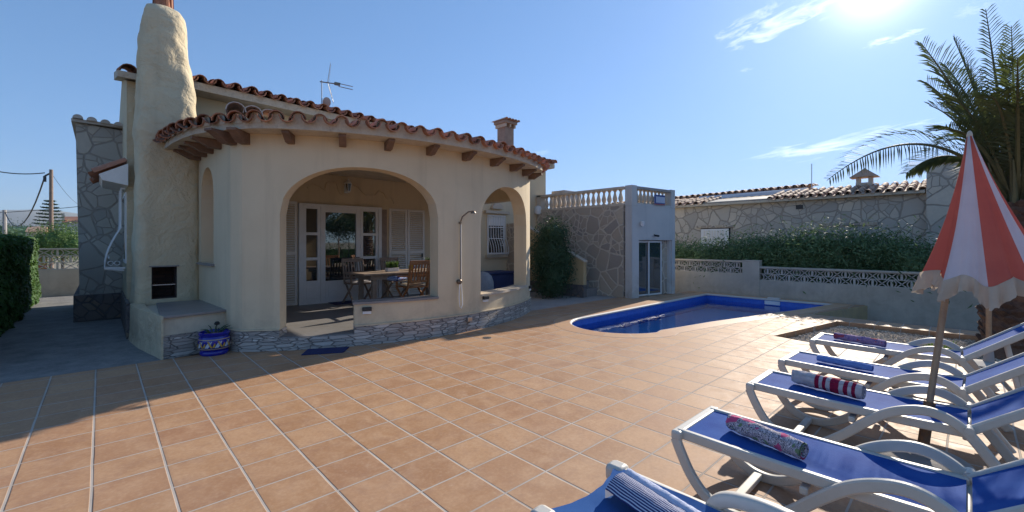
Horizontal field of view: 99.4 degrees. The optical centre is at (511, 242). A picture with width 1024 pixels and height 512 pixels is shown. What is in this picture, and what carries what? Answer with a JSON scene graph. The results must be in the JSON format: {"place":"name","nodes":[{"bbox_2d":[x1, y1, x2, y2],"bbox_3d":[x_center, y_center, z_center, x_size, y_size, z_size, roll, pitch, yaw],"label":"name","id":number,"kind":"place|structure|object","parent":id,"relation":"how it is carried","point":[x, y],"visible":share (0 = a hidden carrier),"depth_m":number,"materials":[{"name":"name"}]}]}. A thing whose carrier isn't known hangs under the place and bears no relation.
{"place":"outdoors","nodes":[
{"label":"outdoors","id":0,"kind":"place"},
{"bbox_2d":[0,209,77,226],"bbox_3d":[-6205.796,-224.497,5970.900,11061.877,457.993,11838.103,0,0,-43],"label":"hills","id":1,"kind":"structure","parent":0,"point":[13,215],"depth_m":5174.54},
{"bbox_2d":[38,255,46,268],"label":"bush","id":2,"kind":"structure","parent":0,"point":[39,266],"depth_m":27.00,"materials":[{"name":"green plant"}]},
{"bbox_2d":[36,248,78,296],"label":"garden wall","id":3,"kind":"structure","parent":0,"point":[57,281],"depth_m":12.20,"materials":[{"name":"beige concrete"}]},
{"bbox_2d":[54,213,77,253],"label":"house","id":4,"kind":"structure","parent":0,"point":[71,218],"depth_m":70.00,"materials":[{"name":"tile"}]},
{"bbox_2d":[0,295,165,382],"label":"driveway","id":5,"kind":"structure","parent":0,"point":[46,337],"depth_m":6.34,"materials":[{"name":"concrete"}]},
{"bbox_2d":[0,234,41,336],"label":"clipped hedge","id":6,"kind":"object","parent":5,"relation":"on","point":[20,289],"visible":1,"depth_m":8.22,"materials":[{"name":"green plant"}]},
{"bbox_2d":[128,300,225,359],"bbox_3d":[-4.949,1.235,6.407,1.014,0.570,1.850,0,0,-43],"label":"barbecue bench","id":7,"kind":"object","parent":5,"relation":"on","point":[163,330],"visible":0.93,"depth_m":5.91,"materials":[{"name":"beige paint"}]},
{"bbox_2d":[47,256,663,358],"bbox_3d":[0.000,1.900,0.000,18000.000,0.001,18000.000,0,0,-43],"label":"ground","id":8,"kind":"structure","parent":0,"point":[70,267],"depth_m":34.44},
{"bbox_2d":[2,210,6,233],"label":"utility pole","id":9,"kind":"object","parent":8,"relation":"on","point":[4,222],"visible":0.35,"depth_m":44.89,"materials":[{"name":"concrete"}]},
{"bbox_2d":[0,206,76,212],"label":"cable","id":10,"kind":"object","parent":9,"relation":"attached to","point":[43,209],"visible":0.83,"depth_m":44.98,"materials":[{"name":"black plastic"}]},
{"bbox_2d":[0,217,29,235],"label":"tree","id":11,"kind":"object","parent":8,"relation":"on","point":[12,228],"visible":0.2,"depth_m":79.51,"materials":[{"name":"green plant"}]},
{"bbox_2d":[8,222,47,234],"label":"tree","id":12,"kind":"object","parent":8,"relation":"on","point":[24,226],"visible":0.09,"depth_m":87.95,"materials":[{"name":"green plant"}]},
{"bbox_2d":[0,226,60,268],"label":"garden bush","id":13,"kind":"object","parent":8,"relation":"on","point":[4,232],"visible":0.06,"depth_m":24.45,"materials":[{"name":"green plant"}]},
{"bbox_2d":[25,226,47,236],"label":"house","id":14,"kind":"structure","parent":8,"relation":"on","point":[32,227],"depth_m":55.89,"materials":[{"name":"beige paint"}]},
{"bbox_2d":[14,216,78,268],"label":"garden bush","id":15,"kind":"object","parent":8,"relation":"on","point":[57,238],"visible":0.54,"depth_m":23.43,"materials":[{"name":"green plant"}]},
{"bbox_2d":[43,169,53,268],"bbox_3d":[-31.951,-1.572,29.912,0.504,6.944,0.260,0,0,-43],"label":"utility pole","id":16,"kind":"object","parent":8,"relation":"on","point":[51,214],"visible":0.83,"depth_m":29.91,"materials":[{"name":"brown wood"}]},
{"bbox_2d":[0,171,44,173],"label":"cable","id":17,"kind":"object","parent":16,"relation":"attached to","point":[22,173],"visible":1,"depth_m":29.28,"materials":[{"name":"black plastic"}]},
{"bbox_2d":[5,181,43,225],"bbox_3d":[-42.322,-2.997,37.402,25.532,3.140,0.081,0,0,37],"label":"cable","id":18,"kind":"object","parent":16,"relation":"attached to","point":[31,209],"visible":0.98,"depth_m":33.41,"materials":[{"name":"black plastic"}]},
{"bbox_2d":[33,200,71,230],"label":"norfolk pine","id":19,"kind":"object","parent":8,"relation":"on","point":[42,213],"visible":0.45,"depth_m":59.58,"materials":[{"name":"green plant"}]},
{"bbox_2d":[675,231,685,267],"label":"oleander","id":20,"kind":"object","parent":8,"relation":"on","point":[677,247],"visible":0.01,"depth_m":14.64,"materials":[{"name":"green plant"}]},
{"bbox_2d":[675,233,710,269],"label":"oleander","id":21,"kind":"object","parent":8,"relation":"on","point":[678,255],"visible":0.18,"depth_m":14.35,"materials":[{"name":"green plant"}]},
{"bbox_2d":[679,226,743,287],"bbox_3d":[6.424,0.732,13.823,2.327,2.583,2.249,0,0,2],"label":"oleander","id":22,"kind":"object","parent":8,"relation":"on","point":[705,253],"visible":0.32,"depth_m":13.58,"materials":[{"name":"green plant"}]},
{"bbox_2d":[708,225,778,277],"bbox_3d":[7.114,0.710,13.245,2.260,2.543,2.253,0,0,-43],"label":"oleander","id":23,"kind":"object","parent":8,"relation":"on","point":[736,250],"visible":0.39,"depth_m":13.00,"materials":[{"name":"green plant"}]},
{"bbox_2d":[736,222,804,280],"bbox_3d":[7.785,0.705,12.768,2.148,2.618,2.266,0,0,-43],"label":"oleander","id":24,"kind":"object","parent":8,"relation":"on","point":[766,256],"visible":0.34,"depth_m":12.50,"materials":[{"name":"green plant"}]},
{"bbox_2d":[611,161,960,282],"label":"neighbour house","id":25,"kind":"structure","parent":8,"relation":"on","point":[926,202],"depth_m":14.22,"materials":[{"name":"stone"}]},
{"bbox_2d":[697,225,733,248],"bbox_3d":[7.723,-0.055,16.516,0.058,1.210,1.380,0,0,-43],"label":"window","id":26,"kind":"structure","parent":25,"relation":"in","point":[713,230],"depth_m":16.51,"materials":[{"name":"white paint"}]},
{"bbox_2d":[820,222,877,243],"bbox_3d":[10.510,-0.060,13.585,0.048,1.120,1.450,0,0,-43],"label":"window","id":27,"kind":"structure","parent":25,"relation":"in","point":[860,224],"depth_m":13.55,"materials":[{"name":"white stone"}]},
{"bbox_2d":[758,216,847,293],"bbox_3d":[8.091,0.594,11.921,2.358,2.683,2.137,0,0,-7],"label":"oleander","id":28,"kind":"object","parent":8,"relation":"on","point":[801,252],"visible":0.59,"depth_m":11.72,"materials":[{"name":"green plant"}]},
{"bbox_2d":[675,259,980,330],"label":"boundary wall","id":29,"kind":"structure","parent":8,"relation":"on","point":[888,303],"depth_m":10.81,"materials":[{"name":"stone"}]},
{"bbox_2d":[794,214,907,286],"bbox_3d":[8.877,0.598,11.465,2.250,2.703,2.389,0,0,-43],"label":"oleander","id":30,"kind":"object","parent":8,"relation":"on","point":[842,260],"visible":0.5,"depth_m":11.16,"materials":[{"name":"green plant"}]},
{"bbox_2d":[835,215,930,287],"bbox_3d":[9.454,0.779,11.047,2.103,2.942,2.304,0,0,-43],"label":"oleander","id":31,"kind":"object","parent":8,"relation":"on","point":[881,250],"visible":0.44,"depth_m":10.74,"materials":[{"name":"green plant"}]},
{"bbox_2d":[868,226,940,301],"bbox_3d":[9.638,0.788,10.145,2.454,2.370,2.144,0,0,-43],"label":"oleander","id":32,"kind":"object","parent":8,"relation":"on","point":[914,260],"visible":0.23,"depth_m":10.18,"materials":[{"name":"green plant"}]},
{"bbox_2d":[0,291,1023,511],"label":"terrace","id":33,"kind":"structure","parent":0,"point":[530,411],"depth_m":3.64,"materials":[{"name":"tile"}]},
{"bbox_2d":[197,321,230,355],"bbox_3d":[-4.022,1.282,5.877,0.393,0.433,0.395,0,0,-43],"label":"glazed planter","id":34,"kind":"object","parent":33,"relation":"on","point":[213,342],"visible":1,"depth_m":5.74,"materials":[{"name":"ceramic"}]},
{"bbox_2d":[71,0,556,351],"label":"villa","id":35,"kind":"object","parent":33,"relation":"on","point":[246,212],"visible":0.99,"depth_m":7.13,"materials":[{"name":"beige paint"}]},
{"bbox_2d":[104,187,126,270],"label":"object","id":36,"kind":"structure","parent":35,"relation":"in","point":[122,203],"depth_m":7.29,"materials":[{"name":"white paint"}]},
{"bbox_2d":[320,63,352,105],"bbox_3d":[-4.018,-3.482,9.919,0.703,1.124,0.208,0,0,-43],"label":"television aerial","id":37,"kind":"object","parent":35,"relation":"on","point":[326,101],"visible":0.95,"depth_m":9.78,"materials":[{"name":"metal"}]},
{"bbox_2d":[328,300,351,304],"bbox_3d":[-3.598,1.312,9.570,0.750,0.012,0.400,0,0,-43],"label":"doormat","id":38,"kind":"object","parent":35,"relation":"on","point":[340,302],"visible":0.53,"depth_m":9.46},
{"bbox_2d":[344,179,351,192],"bbox_3d":[-3.696,-1.275,9.768,0.190,0.310,0.226,0,0,-43],"label":"wall lantern","id":39,"kind":"object","parent":35,"relation":"attached to","point":[347,186],"depth_m":9.71,"materials":[{"name":"white paint"}]},
{"bbox_2d":[341,258,370,302],"bbox_3d":[-3.336,0.842,9.404,0.540,0.985,0.624,0,0,-43],"label":"slatted chair","id":40,"kind":"object","parent":35,"relation":"on","point":[353,260],"visible":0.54,"depth_m":9.48,"materials":[{"name":"brown wood"}]},
{"bbox_2d":[346,280,370,283],"bbox_3d":[-3.296,0.845,9.361,0.420,0.071,0.400,0,0,-43],"label":"seat cushion","id":41,"kind":"object","parent":40,"relation":"on","point":[356,281],"visible":0.58,"depth_m":9.27,"materials":[{"name":"white fabric"}]},
{"bbox_2d":[362,307,371,313],"bbox_3d":[-2.120,0.995,6.345,0.130,0.100,0.049,0,0,-25],"label":"parapet light","id":42,"kind":"object","parent":35,"relation":"attached to","point":[366,310],"visible":1,"depth_m":6.33,"materials":[{"name":"white plastic"}]},
{"bbox_2d":[345,268,429,299],"bbox_3d":[-2.339,0.960,9.275,2.130,0.720,0.920,0,0,-43],"label":"dining table","id":43,"kind":"object","parent":35,"relation":"on","point":[374,276],"visible":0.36,"depth_m":8.71,"materials":[{"name":"brown wood"}]},
{"bbox_2d":[385,261,398,271],"bbox_3d":[-2.508,0.487,9.063,0.302,0.224,0.173,0,0,-43],"label":"herb trough","id":44,"kind":"object","parent":43,"relation":"on","point":[391,266],"visible":1,"depth_m":9.02,"materials":[{"name":"white paint"}]},
{"bbox_2d":[379,257,410,297],"bbox_3d":[-2.684,0.842,10.022,0.624,0.985,0.540,0,0,44],"label":"slatted chair","id":45,"kind":"object","parent":35,"relation":"on","point":[387,259],"visible":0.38,"depth_m":10.04,"materials":[{"name":"brown wood"}]},
{"bbox_2d":[395,260,429,296],"bbox_3d":[-1.984,0.842,8.704,0.540,0.985,0.624,0,0,-43],"label":"slatted chair","id":46,"kind":"object","parent":35,"relation":"on","point":[418,263],"visible":0.7,"depth_m":8.54,"materials":[{"name":"brown wood"}]},
{"bbox_2d":[387,275,407,280],"bbox_3d":[-2.329,0.720,8.748,0.320,0.107,0.340,0,0,24],"label":"throw cushion","id":47,"kind":"object","parent":46,"relation":"on","point":[392,278],"visible":0.94,"depth_m":8.62,"materials":[{"name":"blue fabric"}]},
{"bbox_2d":[398,283,425,286],"bbox_3d":[-2.024,0.845,8.747,0.420,0.071,0.400,0,0,-43],"label":"seat cushion","id":48,"kind":"object","parent":46,"relation":"on","point":[411,284],"visible":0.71,"depth_m":8.62,"materials":[{"name":"beige fabric"}]},
{"bbox_2d":[456,211,475,308],"bbox_3d":[-0.760,0.283,7.208,0.324,1.629,0.089,0,0,-8],"label":"outdoor shower","id":49,"kind":"object","parent":35,"relation":"attached to","point":[459,281],"visible":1,"depth_m":7.19,"materials":[{"name":"silver metal"}]},
{"bbox_2d":[466,316,471,321],"bbox_3d":[-0.719,1.290,7.312,0.049,0.080,0.100,0,0,44],"label":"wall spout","id":50,"kind":"object","parent":35,"relation":"attached to","point":[469,319],"depth_m":7.29,"materials":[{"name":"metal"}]},
{"bbox_2d":[482,296,488,301],"bbox_3d":[-0.461,0.995,7.652,0.049,0.100,0.130,0,0,38],"label":"parapet light","id":51,"kind":"object","parent":35,"relation":"attached to","point":[485,298],"visible":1,"depth_m":7.62,"materials":[{"name":"white plastic"}]},
{"bbox_2d":[484,203,509,257],"bbox_3d":[-0.415,-0.370,12.892,0.940,1.620,0.219,0,0,-43],"label":"window","id":52,"kind":"structure","parent":35,"relation":"in","point":[496,224],"depth_m":12.90,"materials":[{"name":"white paint"}]},
{"bbox_2d":[534,205,541,214],"bbox_3d":[0.851,-1.050,14.072,0.240,0.320,0.245,0,0,-43],"label":"wall lamp","id":53,"kind":"object","parent":35,"relation":"attached to","point":[537,209],"visible":1,"depth_m":13.98,"materials":[{"name":"white paint"}]},
{"bbox_2d":[301,347,348,354],"bbox_3d":[-2.561,1.492,5.978,0.571,0.012,0.310,0,0,-15],"label":"doormat","id":54,"kind":"object","parent":33,"relation":"on","point":[325,350],"visible":1,"depth_m":5.97,"materials":[{"name":"blue fabric"}]},
{"bbox_2d":[537,185,674,298],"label":"pool house","id":55,"kind":"structure","parent":33,"relation":"on","point":[624,253],"depth_m":12.29,"materials":[{"name":"white paint"}]},
{"bbox_2d":[639,241,661,295],"bbox_3d":[3.845,0.715,12.208,1.130,1.530,0.065,0,0,-37],"label":"sliding door","id":56,"kind":"structure","parent":55,"relation":"in","point":[650,252],"depth_m":12.23,"materials":[{"name":"white paint"}]},
{"bbox_2d":[654,194,664,205],"bbox_3d":[4.187,-1.205,12.310,0.500,0.290,0.019,0,0,-37],"label":"notice board","id":57,"kind":"object","parent":55,"relation":"attached to","point":[659,199],"visible":1,"depth_m":12.30,"materials":[{"name":"white plastic"}]},
{"bbox_2d":[530,460,793,511],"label":"sun lounger","id":58,"kind":"object","parent":33,"relation":"on","point":[596,500],"visible":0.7,"depth_m":1.81,"materials":[{"name":"blue plastic"}]},
{"bbox_2d":[605,468,700,511],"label":"folded towel","id":59,"kind":"object","parent":58,"relation":"on","point":[634,490],"visible":1,"depth_m":1.78,"materials":[{"name":"blue fabric"}]},
{"bbox_2d":[554,292,853,337],"bbox_3d":[4.276,1.557,9.290,7.490,0.126,3.764,0,0,-43],"label":"pool coping","id":60,"kind":"object","parent":33,"relation":"on","point":[563,322],"visible":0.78,"depth_m":8.44,"materials":[{"name":"stone"}]},
{"bbox_2d":[671,406,1023,511],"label":"sun lounger","id":61,"kind":"object","parent":33,"relation":"on","point":[867,473],"visible":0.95,"depth_m":2.14,"materials":[{"name":"blue plastic"}]},
{"bbox_2d":[726,414,808,459],"bbox_3d":[1.413,1.077,2.428,0.104,0.102,0.427,0,0,-28],"label":"rolled towel","id":62,"kind":"object","parent":61,"relation":"on","point":[784,443],"visible":1,"depth_m":2.37,"materials":[{"name":"fabric"}]},
{"bbox_2d":[746,369,1023,466],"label":"sun lounger","id":63,"kind":"object","parent":33,"relation":"on","point":[965,420],"visible":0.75,"depth_m":2.93,"materials":[{"name":"beige plastic"}]},
{"bbox_2d":[791,369,865,398],"bbox_3d":[2.388,1.069,3.290,0.121,0.118,0.467,0,0,-34],"label":"rolled towel","id":64,"kind":"object","parent":63,"relation":"on","point":[838,386],"visible":1,"depth_m":3.24,"materials":[{"name":"white fabric"}]},
{"bbox_2d":[778,350,1023,453],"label":"sun lounger","id":65,"kind":"object","parent":33,"relation":"on","point":[881,378],"visible":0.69,"depth_m":3.56,"materials":[{"name":"beige plastic"}]},
{"bbox_2d":[817,355,873,370],"bbox_3d":[3.020,1.095,3.945,0.074,0.068,0.425,0,0,-37],"label":"rolled towel","id":66,"kind":"object","parent":65,"relation":"on","point":[848,363],"visible":1,"depth_m":3.91,"materials":[{"name":"blue fabric"}]},
{"bbox_2d":[809,322,1023,397],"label":"sun lounger","id":67,"kind":"object","parent":33,"relation":"on","point":[893,353],"visible":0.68,"depth_m":4.38,"materials":[{"name":"beige plastic"}]},
{"bbox_2d":[833,332,886,347],"bbox_3d":[3.882,1.085,4.852,0.086,0.086,0.481,0,0,-33],"label":"rolled towel","id":68,"kind":"object","parent":67,"relation":"on","point":[863,340],"visible":1,"depth_m":4.82,"materials":[{"name":"purple fabric"}]},
{"bbox_2d":[879,131,1023,471],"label":"parasol","id":69,"kind":"object","parent":33,"relation":"on","point":[978,250],"visible":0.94,"depth_m":2.74,"materials":[{"name":"red fabric"}]},
{"bbox_2d":[973,308,996,367],"bbox_3d":[5.770,0.625,5.251,0.440,1.750,0.440,0,0,-43],"label":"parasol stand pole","id":70,"kind":"object","parent":33,"relation":"on","point":[988,359],"visible":0.34,"depth_m":5.23,"materials":[{"name":"white plastic"}]},
{"bbox_2d":[0,0,1023,212],"label":"sky","id":71,"kind":"structure","parent":0,"point":[686,97],"materials":[{"name":"blue"}]},
{"bbox_2d":[530,292,615,310],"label":"patio","id":72,"kind":"structure","parent":0,"point":[538,302],"depth_m":11.28,"materials":[{"name":"concrete"}]},
{"bbox_2d":[481,271,493,290],"bbox_3d":[-0.809,1.120,11.099,0.717,0.760,0.620,0,0,-43],"label":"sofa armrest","id":73,"kind":"object","parent":72,"relation":"on","point":[487,282],"visible":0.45,"depth_m":10.89,"materials":[{"name":"fabric"}]},
{"bbox_2d":[483,270,513,288],"bbox_3d":[-0.515,1.160,12.329,1.080,0.680,0.660,0,0,-43],"label":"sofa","id":74,"kind":"object","parent":72,"relation":"on","point":[503,278],"visible":0.32,"depth_m":12.18,"materials":[{"name":"blue fabric"}]},
{"bbox_2d":[530,212,579,299],"bbox_3d":[1.034,0.387,11.889,1.652,2.713,1.607,0,0,-43],"label":"tall shrub","id":75,"kind":"object","parent":72,"relation":"on","point":[551,256],"visible":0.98,"depth_m":11.60,"materials":[{"name":"green plant"}]},
{"bbox_2d":[530,226,596,297],"bbox_3d":[1.375,0.425,12.963,0.755,2.150,2.480,0,0,-43],"label":"garden stair","id":76,"kind":"object","parent":72,"relation":"on","point":[580,287],"visible":0.27,"depth_m":12.08,"materials":[{"name":"stone"}]},
{"bbox_2d":[625,308,761,332],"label":"pool floor","id":77,"kind":"structure","parent":0,"point":[703,315],"depth_m":10.97,"materials":[{"name":"blue tile"}]},
{"bbox_2d":[592,326,650,333],"bbox_3d":[2.134,1.860,8.032,1.850,0.120,2.000,0,0,-43],"label":"pool step","id":78,"kind":"object","parent":77,"relation":"on","point":[611,329],"visible":0.11,"depth_m":8.88,"materials":[{"name":"blue tile"}]},
{"bbox_2d":[572,295,823,329],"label":"pool wall","id":79,"kind":"structure","parent":0,"point":[624,319],"depth_m":11.26,"materials":[{"name":"blue tile"}]},
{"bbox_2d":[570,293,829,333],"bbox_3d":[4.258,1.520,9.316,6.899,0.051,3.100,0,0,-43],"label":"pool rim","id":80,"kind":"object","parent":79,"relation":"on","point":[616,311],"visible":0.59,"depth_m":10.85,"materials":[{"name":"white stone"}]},
{"bbox_2d":[765,297,780,305],"bbox_3d":[6.974,1.564,11.575,0.250,0.172,0.360,0,0,-43],"label":"pool skimmer","id":81,"kind":"object","parent":79,"relation":"in","point":[772,303],"visible":1,"depth_m":11.50,"materials":[{"name":"white paint"}]},
{"bbox_2d":[788,325,1001,361],"bbox_3d":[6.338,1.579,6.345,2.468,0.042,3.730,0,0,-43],"label":"gravel","id":82,"kind":"structure","parent":0,"point":[888,339],"depth_m":7.33,"materials":[{"name":"grey gravel"}]},
{"bbox_2d":[827,3,1023,359],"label":"palm tree","id":83,"kind":"object","parent":82,"relation":"on","point":[993,121],"visible":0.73,"depth_m":5.87,"materials":[{"name":"green plant"}]},
{"bbox_2d":[924,339,956,348],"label":"ground plant","id":84,"kind":"object","parent":82,"relation":"on","point":[945,346],"visible":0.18,"depth_m":6.07,"materials":[{"name":"green plant"}]},
{"bbox_2d":[872,320,976,330],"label":"path","id":85,"kind":"structure","parent":0,"point":[924,325],"depth_m":9.63,"materials":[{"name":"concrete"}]},
{"bbox_2d":[813,306,866,319],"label":"deck retaining wall","id":86,"kind":"structure","parent":85,"relation":"on","point":[857,312],"depth_m":9.95,"materials":[{"name":"grey concrete"}]}
]}

